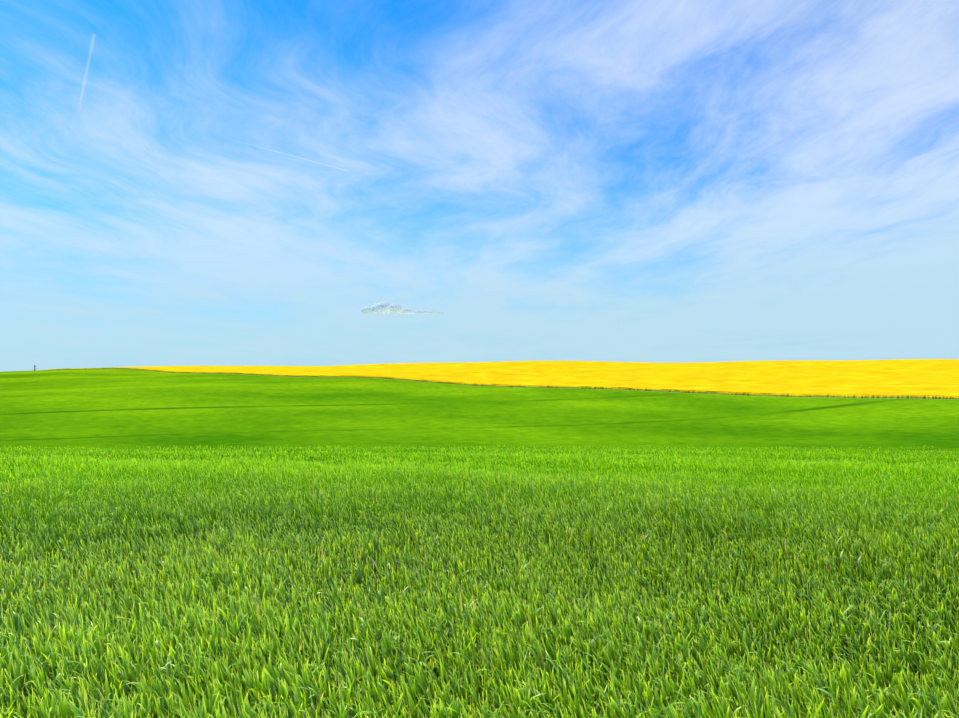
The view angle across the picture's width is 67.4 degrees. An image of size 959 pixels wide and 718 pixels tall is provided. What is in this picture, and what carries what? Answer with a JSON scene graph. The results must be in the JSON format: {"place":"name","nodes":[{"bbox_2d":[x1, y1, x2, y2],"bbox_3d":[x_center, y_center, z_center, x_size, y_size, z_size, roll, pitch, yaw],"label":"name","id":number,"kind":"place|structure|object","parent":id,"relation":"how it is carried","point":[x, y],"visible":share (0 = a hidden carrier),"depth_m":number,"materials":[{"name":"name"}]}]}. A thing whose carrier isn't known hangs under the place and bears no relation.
{"place":"outdoors","nodes":[
{"label":"outdoors","id":0,"kind":"place"},
{"bbox_2d":[360,301,444,313],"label":"cloud","id":1,"kind":"structure","parent":0,"point":[383,308],"depth_m":5161.98,"materials":[{"name":"white"}]},
{"bbox_2d":[0,369,958,717],"bbox_3d":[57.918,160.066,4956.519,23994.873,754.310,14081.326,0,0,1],"label":"grass field","id":2,"kind":"structure","parent":0,"point":[118,409],"depth_m":245.60,"materials":[{"name":"green plant"}]},
{"bbox_2d":[0,445,958,717],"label":"wheat crop","id":3,"kind":"object","parent":2,"relation":"on","point":[66,651],"visible":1,"depth_m":5.71,"materials":[{"name":"green plant"}]},
{"bbox_2d":[0,0,958,371],"label":"sky","id":4,"kind":"structure","parent":0,"point":[183,182],"materials":[{"name":"blue"}]},
{"bbox_2d":[66,359,958,396],"bbox_3d":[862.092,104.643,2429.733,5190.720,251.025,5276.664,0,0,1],"label":"rapeseed field","id":5,"kind":"structure","parent":0,"point":[933,377],"depth_m":693.29,"materials":[{"name":"yellow plant"}]},
{"bbox_2d":[47,367,958,398],"bbox_3d":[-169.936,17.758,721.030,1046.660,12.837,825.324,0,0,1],"label":"rapeseed field edge","id":6,"kind":"object","parent":5,"relation":"attached to","point":[773,394],"visible":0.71,"depth_m":509.29,"materials":[{"name":"green plant"}]}
]}

